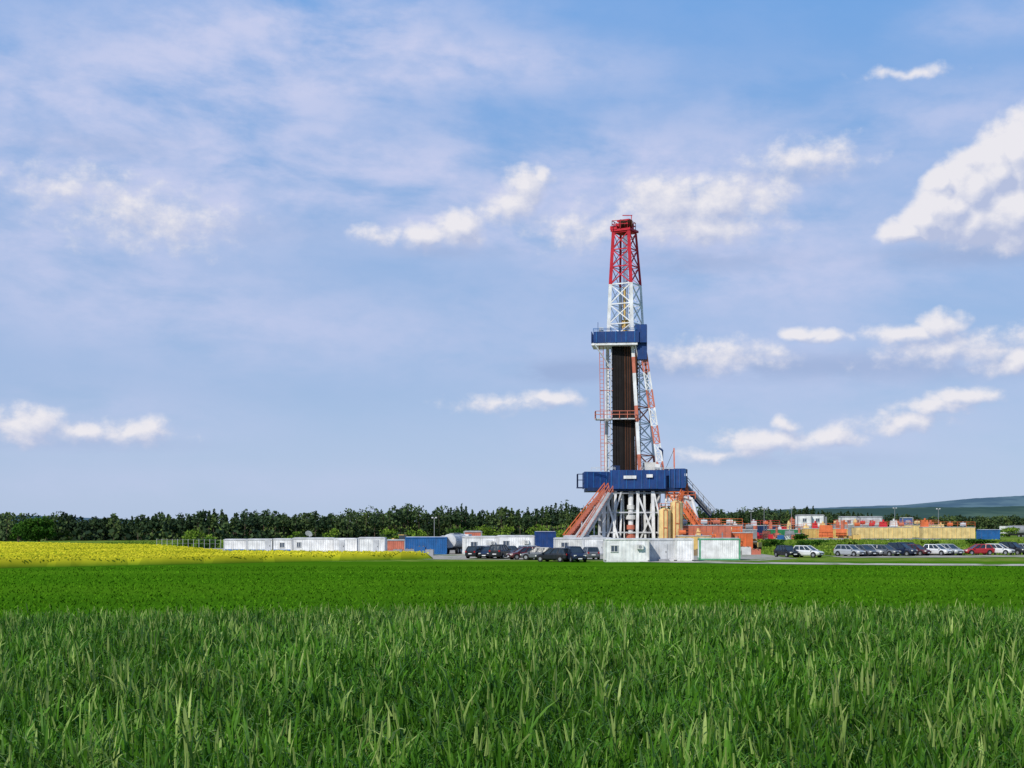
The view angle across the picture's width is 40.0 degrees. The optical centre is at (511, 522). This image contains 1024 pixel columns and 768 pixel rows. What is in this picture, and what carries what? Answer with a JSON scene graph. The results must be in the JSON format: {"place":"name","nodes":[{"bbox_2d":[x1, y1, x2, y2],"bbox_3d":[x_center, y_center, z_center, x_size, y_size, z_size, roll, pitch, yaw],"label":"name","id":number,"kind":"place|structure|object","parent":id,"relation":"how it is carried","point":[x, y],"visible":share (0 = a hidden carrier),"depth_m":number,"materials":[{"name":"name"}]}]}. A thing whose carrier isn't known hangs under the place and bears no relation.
{"place":"outdoors","nodes":[
{"label":"outdoors","id":0,"kind":"place"},
{"bbox_2d":[1,515,130,523],"bbox_3d":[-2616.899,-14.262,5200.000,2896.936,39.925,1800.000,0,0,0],"label":"distant hills","id":1,"kind":"structure","parent":0,"point":[75,518],"depth_m":5035.13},
{"bbox_2d":[0,541,432,567],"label":"rapeseed field","id":2,"kind":"structure","parent":0,"point":[32,554],"depth_m":169.96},
{"bbox_2d":[0,523,1023,767],"bbox_3d":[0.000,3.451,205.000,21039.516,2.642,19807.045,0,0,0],"label":"ground","id":3,"kind":"structure","parent":0,"point":[928,563],"depth_m":110.10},
{"bbox_2d":[9,522,24,541],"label":"deciduous tree","id":4,"kind":"object","parent":3,"relation":"on","point":[16,531],"visible":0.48,"depth_m":319.40,"materials":[{"name":"green plant"}]},
{"bbox_2d":[16,516,56,541],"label":"deciduous tree","id":5,"kind":"object","parent":3,"relation":"on","point":[41,528],"visible":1,"depth_m":297.93,"materials":[{"name":"green plant"}]},
{"bbox_2d":[176,536,196,546],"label":"shrub","id":6,"kind":"object","parent":3,"relation":"on","point":[190,540],"visible":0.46,"depth_m":267.27,"materials":[{"name":"green plant"}]},
{"bbox_2d":[178,529,216,544],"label":"shrub","id":7,"kind":"object","parent":3,"relation":"on","point":[189,536],"visible":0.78,"depth_m":260.74,"materials":[{"name":"green plant"}]},
{"bbox_2d":[197,537,219,547],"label":"shrub","id":8,"kind":"object","parent":3,"relation":"on","point":[212,542],"visible":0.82,"depth_m":257.42,"materials":[{"name":"green plant"}]},
{"bbox_2d":[287,531,302,537],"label":"shrub","id":9,"kind":"object","parent":3,"relation":"on","point":[296,533],"visible":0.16,"depth_m":279.52,"materials":[{"name":"green plant"}]},
{"bbox_2d":[322,528,339,537],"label":"shrub","id":10,"kind":"object","parent":3,"relation":"on","point":[332,531],"visible":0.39,"depth_m":274.22,"materials":[{"name":"green plant"}]},
{"bbox_2d":[379,528,401,538],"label":"shrub","id":11,"kind":"object","parent":3,"relation":"on","point":[393,531],"visible":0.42,"depth_m":285.02,"materials":[{"name":"green plant"}]},
{"bbox_2d":[405,529,426,536],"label":"shrub","id":12,"kind":"object","parent":3,"relation":"on","point":[420,532],"visible":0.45,"depth_m":287.48,"materials":[{"name":"green plant"}]},
{"bbox_2d":[448,526,468,533],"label":"shrub","id":13,"kind":"object","parent":3,"relation":"on","point":[458,530],"visible":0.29,"depth_m":289.95,"materials":[{"name":"green plant"}]},
{"bbox_2d":[470,525,496,535],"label":"shrub","id":14,"kind":"object","parent":3,"relation":"on","point":[484,530],"visible":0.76,"depth_m":289.54,"materials":[{"name":"green plant"}]},
{"bbox_2d":[205,548,796,560],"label":"gravel yard","id":15,"kind":"structure","parent":3,"relation":"on","point":[461,556],"depth_m":182.61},
{"bbox_2d":[156,539,220,548],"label":"wire fence","id":16,"kind":"object","parent":15,"relation":"on","point":[193,543],"visible":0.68,"depth_m":227.14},
{"bbox_2d":[223,539,246,550],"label":"portable cabin","id":17,"kind":"object","parent":15,"relation":"on","point":[235,544],"visible":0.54,"depth_m":215.97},
{"bbox_2d":[246,539,272,550],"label":"portable cabin","id":18,"kind":"object","parent":15,"relation":"on","point":[259,544],"visible":0.62,"depth_m":213.97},
{"bbox_2d":[265,539,270,550],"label":"door","id":19,"kind":"structure","parent":18,"relation":"in","point":[267,541],"depth_m":213.94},
{"bbox_2d":[272,538,292,550],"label":"portable cabin","id":20,"kind":"object","parent":15,"relation":"on","point":[282,544],"visible":0.62,"depth_m":214.00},
{"bbox_2d":[292,537,334,551],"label":"portable cabin","id":21,"kind":"object","parent":15,"relation":"on","point":[314,543],"visible":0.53,"depth_m":212.00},
{"bbox_2d":[334,538,357,551],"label":"portable cabin","id":22,"kind":"object","parent":15,"relation":"on","point":[345,544],"visible":0.66,"depth_m":209.97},
{"bbox_2d":[338,540,343,550],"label":"door","id":23,"kind":"structure","parent":22,"relation":"in","point":[340,542],"depth_m":209.90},
{"bbox_2d":[358,537,386,551],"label":"portable cabin","id":24,"kind":"object","parent":15,"relation":"on","point":[373,544],"visible":0.67,"depth_m":208.00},
{"bbox_2d":[373,540,378,551],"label":"door","id":25,"kind":"structure","parent":24,"relation":"in","point":[375,542],"depth_m":207.91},
{"bbox_2d":[387,539,404,550],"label":"shipping container","id":26,"kind":"object","parent":15,"relation":"on","point":[392,544],"visible":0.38,"depth_m":226.00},
{"bbox_2d":[393,546,433,554],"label":"supply crates","id":27,"kind":"object","parent":15,"relation":"on","point":[424,549],"visible":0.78,"depth_m":199.27,"materials":[{"name":"grey wood"}]},
{"bbox_2d":[405,536,446,553],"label":"shipping container","id":28,"kind":"object","parent":15,"relation":"on","point":[438,544],"visible":0.79,"depth_m":206.00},
{"bbox_2d":[445,533,471,553],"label":"tank truck","id":29,"kind":"object","parent":15,"relation":"on","point":[454,541],"visible":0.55,"depth_m":208.58,"materials":[{"name":"white metal"}]},
{"bbox_2d":[463,531,481,535],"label":"shipping container","id":30,"kind":"object","parent":15,"relation":"on","point":[476,533],"visible":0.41,"depth_m":237.97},
{"bbox_2d":[465,546,483,558],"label":"parked car","id":31,"kind":"object","parent":15,"relation":"on","point":[472,551],"visible":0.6,"depth_m":182.35,"materials":[{"name":"black metal"}]},
{"bbox_2d":[462,536,498,554],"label":"portable cabin","id":32,"kind":"object","parent":15,"relation":"on","point":[467,541],"visible":0.59,"depth_m":203.01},
{"bbox_2d":[478,546,500,558],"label":"parked car","id":33,"kind":"object","parent":15,"relation":"on","point":[484,552],"visible":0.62,"depth_m":181.67,"materials":[{"name":"metal"}]},
{"bbox_2d":[489,544,510,558],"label":"parked car","id":34,"kind":"object","parent":15,"relation":"on","point":[502,551],"visible":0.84,"depth_m":180.30,"materials":[{"name":"black metal"}]},
{"bbox_2d":[507,546,517,551],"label":"parked car","id":35,"kind":"object","parent":15,"relation":"on","point":[513,548],"visible":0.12,"depth_m":185.18,"materials":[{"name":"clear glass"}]},
{"bbox_2d":[498,535,534,547],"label":"portable cabin","id":36,"kind":"object","parent":15,"relation":"on","point":[513,540],"visible":0.6,"depth_m":211.98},
{"bbox_2d":[507,547,536,559],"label":"parked car","id":37,"kind":"object","parent":15,"relation":"on","point":[515,554],"visible":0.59,"depth_m":177.19,"materials":[{"name":"red metal"}]},
{"bbox_2d":[520,547,550,559],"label":"parked car","id":38,"kind":"object","parent":15,"relation":"on","point":[531,554],"visible":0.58,"depth_m":175.35,"materials":[{"name":"silver metal"}]},
{"bbox_2d":[534,531,555,547],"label":"shipping container","id":39,"kind":"object","parent":15,"relation":"on","point":[543,538],"visible":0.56,"depth_m":245.00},
{"bbox_2d":[553,537,582,547],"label":"portable cabin","id":40,"kind":"object","parent":15,"relation":"on","point":[559,542],"visible":0.45,"depth_m":207.00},
{"bbox_2d":[563,535,602,536],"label":"portable cabin","id":41,"kind":"object","parent":15,"relation":"on","point":[584,536],"visible":0.09,"depth_m":221.92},
{"bbox_2d":[583,547,599,559],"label":"parked car","id":42,"kind":"object","parent":15,"relation":"on","point":[593,552],"visible":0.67,"depth_m":176.06,"materials":[{"name":"grey metal"}]},
{"bbox_2d":[582,537,610,554],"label":"portable cabin","id":43,"kind":"object","parent":15,"relation":"on","point":[592,542],"visible":0.34,"depth_m":199.97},
{"bbox_2d":[597,540,602,554],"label":"door","id":44,"kind":"structure","parent":43,"relation":"in","point":[599,542],"depth_m":199.90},
{"bbox_2d":[563,215,714,537],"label":"drilling rig","id":45,"kind":"object","parent":15,"relation":"on","point":[623,484],"visible":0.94,"depth_m":226.69,"materials":[{"name":"metal"}]},
{"bbox_2d":[658,503,670,537],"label":"storage silo","id":46,"kind":"object","parent":15,"relation":"on","point":[665,522],"visible":0.75,"depth_m":217.20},
{"bbox_2d":[670,496,682,537],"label":"storage silo","id":47,"kind":"object","parent":15,"relation":"on","point":[676,508],"visible":0.67,"depth_m":218.16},
{"bbox_2d":[676,528,710,549],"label":"mud tank","id":48,"kind":"object","parent":15,"relation":"on","point":[682,533],"visible":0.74,"depth_m":212.70,"materials":[{"name":"metal"}]},
{"bbox_2d":[683,518,731,537],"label":"mud tank","id":49,"kind":"object","parent":15,"relation":"on","point":[704,529],"visible":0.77,"depth_m":220.53,"materials":[{"name":"metal"}]},
{"bbox_2d":[697,538,740,559],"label":"portable cabin","id":50,"kind":"object","parent":15,"relation":"on","point":[718,548],"visible":0.99,"depth_m":175.00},
{"bbox_2d":[698,519,742,531],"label":"mud tank","id":51,"kind":"object","parent":15,"relation":"on","point":[736,528],"visible":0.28,"depth_m":230.70,"materials":[{"name":"metal"}]},
{"bbox_2d":[731,527,752,548],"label":"mud tank","id":52,"kind":"object","parent":15,"relation":"on","point":[746,538],"visible":0.32,"depth_m":224.70,"materials":[{"name":"metal"}]},
{"bbox_2d":[740,546,760,554],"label":"supply crates","id":53,"kind":"object","parent":15,"relation":"on","point":[747,550],"visible":0.68,"depth_m":204.60,"materials":[{"name":"white wood"}]},
{"bbox_2d":[490,525,514,535],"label":"shrub","id":54,"kind":"object","parent":3,"relation":"on","point":[508,529],"visible":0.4,"depth_m":292.35,"materials":[{"name":"green plant"}]},
{"bbox_2d":[0,565,1023,767],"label":"wheat crop","id":55,"kind":"object","parent":3,"relation":"on","point":[401,686],"visible":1,"depth_m":13.80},
{"bbox_2d":[0,500,1023,540],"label":"forest","id":56,"kind":"object","parent":3,"relation":"on","point":[244,526],"visible":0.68,"depth_m":416.86,"materials":[{"name":"plant"}]},
{"bbox_2d":[525,524,550,534],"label":"shrub","id":57,"kind":"object","parent":3,"relation":"on","point":[533,527],"visible":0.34,"depth_m":293.43,"materials":[{"name":"green plant"}]},
{"bbox_2d":[535,548,568,561],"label":"parked car","id":58,"kind":"object","parent":3,"relation":"on","point":[558,554],"visible":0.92,"depth_m":167.12,"materials":[{"name":"black metal"}]},
{"bbox_2d":[89,539,1023,554],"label":"meadow grass","id":59,"kind":"structure","parent":3,"relation":"on","point":[827,550],"depth_m":254.71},
{"bbox_2d":[556,529,567,536],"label":"shrub","id":60,"kind":"object","parent":3,"relation":"on","point":[560,534],"visible":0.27,"depth_m":297.98,"materials":[{"name":"green plant"}]},
{"bbox_2d":[563,546,586,561],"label":"parked car","id":61,"kind":"object","parent":3,"relation":"on","point":[576,553],"visible":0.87,"depth_m":165.82,"materials":[{"name":"blue metal"}]},
{"bbox_2d":[674,538,693,560],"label":"portable cabin","id":62,"kind":"object","parent":3,"relation":"on","point":[684,549],"visible":0.96,"depth_m":169.00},
{"bbox_2d":[721,522,756,541],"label":"mud tank","id":63,"kind":"object","parent":3,"relation":"on","point":[749,528],"visible":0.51,"depth_m":238.70,"materials":[{"name":"metal"}]},
{"bbox_2d":[753,539,761,548],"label":"telehandler","id":64,"kind":"object","parent":3,"relation":"on","point":[758,545],"visible":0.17,"depth_m":226.52,"materials":[{"name":"yellow metal"}]},
{"bbox_2d":[757,534,772,539],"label":"supply crates","id":65,"kind":"object","parent":3,"relation":"on","point":[770,536],"visible":0.66,"depth_m":275.50,"materials":[{"name":"brown wood"}]},
{"bbox_2d":[751,519,779,534],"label":"mud tank","id":66,"kind":"object","parent":3,"relation":"on","point":[760,528],"visible":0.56,"depth_m":294.70,"materials":[{"name":"metal"}]},
{"bbox_2d":[760,525,780,539],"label":"pump unit","id":67,"kind":"object","parent":3,"relation":"on","point":[766,533],"visible":0.66,"depth_m":281.51,"materials":[{"name":"metal"}]},
{"bbox_2d":[763,538,784,546],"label":"shrub","id":68,"kind":"object","parent":3,"relation":"on","point":[770,542],"visible":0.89,"depth_m":249.39,"materials":[{"name":"green plant"}]},
{"bbox_2d":[765,520,801,535],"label":"mud tank","id":69,"kind":"object","parent":3,"relation":"on","point":[780,530],"visible":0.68,"depth_m":288.67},
{"bbox_2d":[774,545,799,556],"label":"parked car","id":70,"kind":"object","parent":3,"relation":"on","point":[786,550],"visible":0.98,"depth_m":189.33,"materials":[{"name":"black metal"}]},
{"bbox_2d":[773,534,805,539],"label":"supply crates","id":71,"kind":"object","parent":3,"relation":"on","point":[779,537],"visible":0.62,"depth_m":277.79,"materials":[{"name":"blue wood"}]},
{"bbox_2d":[785,525,804,539],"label":"pump unit","id":72,"kind":"object","parent":3,"relation":"on","point":[789,533],"visible":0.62,"depth_m":283.33,"materials":[{"name":"metal"}]},
{"bbox_2d":[792,533,808,539],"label":"shrub","id":73,"kind":"object","parent":3,"relation":"on","point":[800,536],"visible":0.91,"depth_m":269.17,"materials":[{"name":"green plant"}]},
{"bbox_2d":[793,545,823,557],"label":"parked car","id":74,"kind":"object","parent":3,"relation":"on","point":[808,550],"visible":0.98,"depth_m":188.34,"materials":[{"name":"white metal"}]},
{"bbox_2d":[796,539,828,544],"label":"shrub","id":75,"kind":"object","parent":3,"relation":"on","point":[808,542],"visible":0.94,"depth_m":251.28,"materials":[{"name":"green plant"}]},
{"bbox_2d":[801,520,847,539],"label":"mud tank","id":76,"kind":"object","parent":3,"relation":"on","point":[812,533],"visible":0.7,"depth_m":286.70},
{"bbox_2d":[816,517,848,539],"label":"pump unit","id":77,"kind":"object","parent":3,"relation":"on","point":[825,530],"visible":0.99,"depth_m":279.17,"materials":[{"name":"metal"}]},
{"bbox_2d":[827,538,857,544],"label":"shrub","id":78,"kind":"object","parent":3,"relation":"on","point":[847,541],"visible":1,"depth_m":249.68,"materials":[{"name":"green plant"}]},
{"bbox_2d":[829,534,860,539],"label":"supply crates","id":79,"kind":"object","parent":3,"relation":"on","point":[857,536],"visible":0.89,"depth_m":279.43,"materials":[{"name":"yellow wood"}]},
{"bbox_2d":[833,519,880,538],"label":"mud tank","id":80,"kind":"object","parent":3,"relation":"on","point":[862,522],"visible":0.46,"depth_m":303.70,"materials":[{"name":"metal"}]},
{"bbox_2d":[852,519,912,539],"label":"mud tank","id":81,"kind":"object","parent":3,"relation":"on","point":[884,530],"visible":0.98,"depth_m":282.70,"materials":[{"name":"metal"}]},
{"bbox_2d":[889,520,937,538],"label":"mud tank","id":82,"kind":"object","parent":3,"relation":"on","point":[915,531],"visible":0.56,"depth_m":298.74,"materials":[{"name":"metal"}]},
{"bbox_2d":[823,555,1023,557],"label":"gravel parking strip","id":83,"kind":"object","parent":3,"relation":"on","point":[856,556],"visible":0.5,"depth_m":192.93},
{"bbox_2d":[833,545,865,556],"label":"parked car","id":84,"kind":"object","parent":83,"relation":"on","point":[846,550],"visible":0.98,"depth_m":193.46,"materials":[{"name":"silver metal"}]},
{"bbox_2d":[850,545,877,555],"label":"parked car","id":85,"kind":"object","parent":83,"relation":"on","point":[868,549],"visible":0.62,"depth_m":193.90,"materials":[{"name":"grey metal"}]},
{"bbox_2d":[862,544,886,555],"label":"parked car","id":86,"kind":"object","parent":83,"relation":"on","point":[875,548],"visible":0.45,"depth_m":195.78,"materials":[{"name":"silver metal"}]},
{"bbox_2d":[872,545,900,555],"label":"parked car","id":87,"kind":"object","parent":83,"relation":"on","point":[888,550],"visible":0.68,"depth_m":195.11,"materials":[{"name":"grey metal"}]},
{"bbox_2d":[887,543,917,555],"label":"parked car","id":88,"kind":"object","parent":83,"relation":"on","point":[905,549],"visible":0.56,"depth_m":196.05,"materials":[{"name":"blue metal"}]},
{"bbox_2d":[902,544,931,555],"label":"parked car","id":89,"kind":"object","parent":83,"relation":"on","point":[922,550],"visible":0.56,"depth_m":197.98,"materials":[{"name":"red metal"}]},
{"bbox_2d":[923,544,952,555],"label":"parked car","id":90,"kind":"object","parent":83,"relation":"on","point":[940,549],"visible":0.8,"depth_m":199.23,"materials":[{"name":"white metal"}]},
{"bbox_2d":[937,544,963,554],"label":"parked car","id":91,"kind":"object","parent":83,"relation":"on","point":[956,549],"visible":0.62,"depth_m":199.88,"materials":[{"name":"silver metal"}]},
{"bbox_2d":[963,544,994,554],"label":"parked car","id":92,"kind":"object","parent":83,"relation":"on","point":[988,549],"visible":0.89,"depth_m":201.21,"materials":[{"name":"red metal"}]},
{"bbox_2d":[999,542,1023,554],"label":"parked car","id":93,"kind":"object","parent":83,"relation":"on","point":[1017,547],"visible":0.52,"depth_m":203.20,"materials":[{"name":"black metal"}]},
{"bbox_2d":[917,540,940,543],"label":"shrub","id":94,"kind":"object","parent":3,"relation":"on","point":[929,541],"visible":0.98,"depth_m":251.42,"materials":[{"name":"green plant"}]},
{"bbox_2d":[919,518,974,539],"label":"mud tank","id":95,"kind":"object","parent":3,"relation":"on","point":[940,530],"visible":0.98,"depth_m":282.70,"materials":[{"name":"metal"}]},
{"bbox_2d":[965,539,995,543],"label":"shrub","id":96,"kind":"object","parent":3,"relation":"on","point":[981,541],"visible":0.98,"depth_m":251.54,"materials":[{"name":"green plant"}]},
{"bbox_2d":[976,529,999,538],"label":"shipping container","id":97,"kind":"object","parent":3,"relation":"on","point":[987,533],"visible":0.98,"depth_m":290.00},
{"bbox_2d":[991,544,1014,554],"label":"parked car","id":98,"kind":"object","parent":3,"relation":"on","point":[1002,548],"visible":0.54,"depth_m":202.08,"materials":[{"name":"white metal"}]},
{"bbox_2d":[1000,526,1019,535],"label":"shrub","id":99,"kind":"object","parent":3,"relation":"on","point":[1011,529],"visible":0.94,"depth_m":329.54,"materials":[{"name":"green plant"}]},
{"bbox_2d":[999,525,1023,536],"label":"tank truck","id":100,"kind":"object","parent":3,"relation":"on","point":[1020,533],"visible":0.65,"depth_m":344.19,"materials":[{"name":"white metal"}]},
{"bbox_2d":[0,0,1023,522],"label":"sky","id":101,"kind":"structure","parent":0,"point":[289,257],"materials":[{"name":"blue"}]},
{"bbox_2d":[795,515,811,526],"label":"site cabin","id":102,"kind":"object","parent":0,"point":[800,519],"visible":0.8,"depth_m":300.00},
{"bbox_2d":[812,515,824,526],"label":"site cabin","id":103,"kind":"object","parent":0,"point":[818,518],"visible":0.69,"depth_m":300.96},
{"bbox_2d":[649,561,1023,565],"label":"dirt road","id":104,"kind":"structure","parent":0,"point":[842,563],"depth_m":159.86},
{"bbox_2d":[603,538,649,561],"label":"portable cabin","id":105,"kind":"object","parent":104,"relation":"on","point":[625,549],"visible":0.99,"depth_m":167.00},
{"bbox_2d":[610,545,617,551],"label":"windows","id":106,"kind":"structure","parent":105,"relation":"in","point":[614,548],"depth_m":166.94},
{"bbox_2d":[648,538,674,560],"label":"portable cabin","id":107,"kind":"object","parent":104,"relation":"on","point":[661,549],"visible":0.62,"depth_m":169.47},
{"bbox_2d":[658,544,668,560],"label":"door","id":108,"kind":"structure","parent":107,"relation":"in","point":[663,547],"depth_m":169.40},
{"bbox_2d":[838,516,856,524],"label":"site cabin","id":109,"kind":"object","parent":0,"point":[849,520],"visible":0.5,"depth_m":312.00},
{"bbox_2d":[699,506,1023,525],"bbox_3d":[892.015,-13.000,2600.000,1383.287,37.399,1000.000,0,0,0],"label":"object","id":110,"kind":"structure","parent":0,"point":[967,512],"depth_m":2401.76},
{"bbox_2d":[857,516,882,524],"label":"site cabin","id":111,"kind":"object","parent":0,"point":[868,519],"visible":0.5,"depth_m":312.00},
{"bbox_2d":[899,517,912,524],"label":"site cabin","id":112,"kind":"object","parent":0,"point":[903,519],"visible":0.48,"depth_m":318.00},
{"bbox_2d":[808,496,1023,508],"bbox_3d":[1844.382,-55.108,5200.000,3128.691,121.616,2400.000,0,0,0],"label":"distant hills","id":113,"kind":"structure","parent":0,"point":[998,501],"depth_m":4896.83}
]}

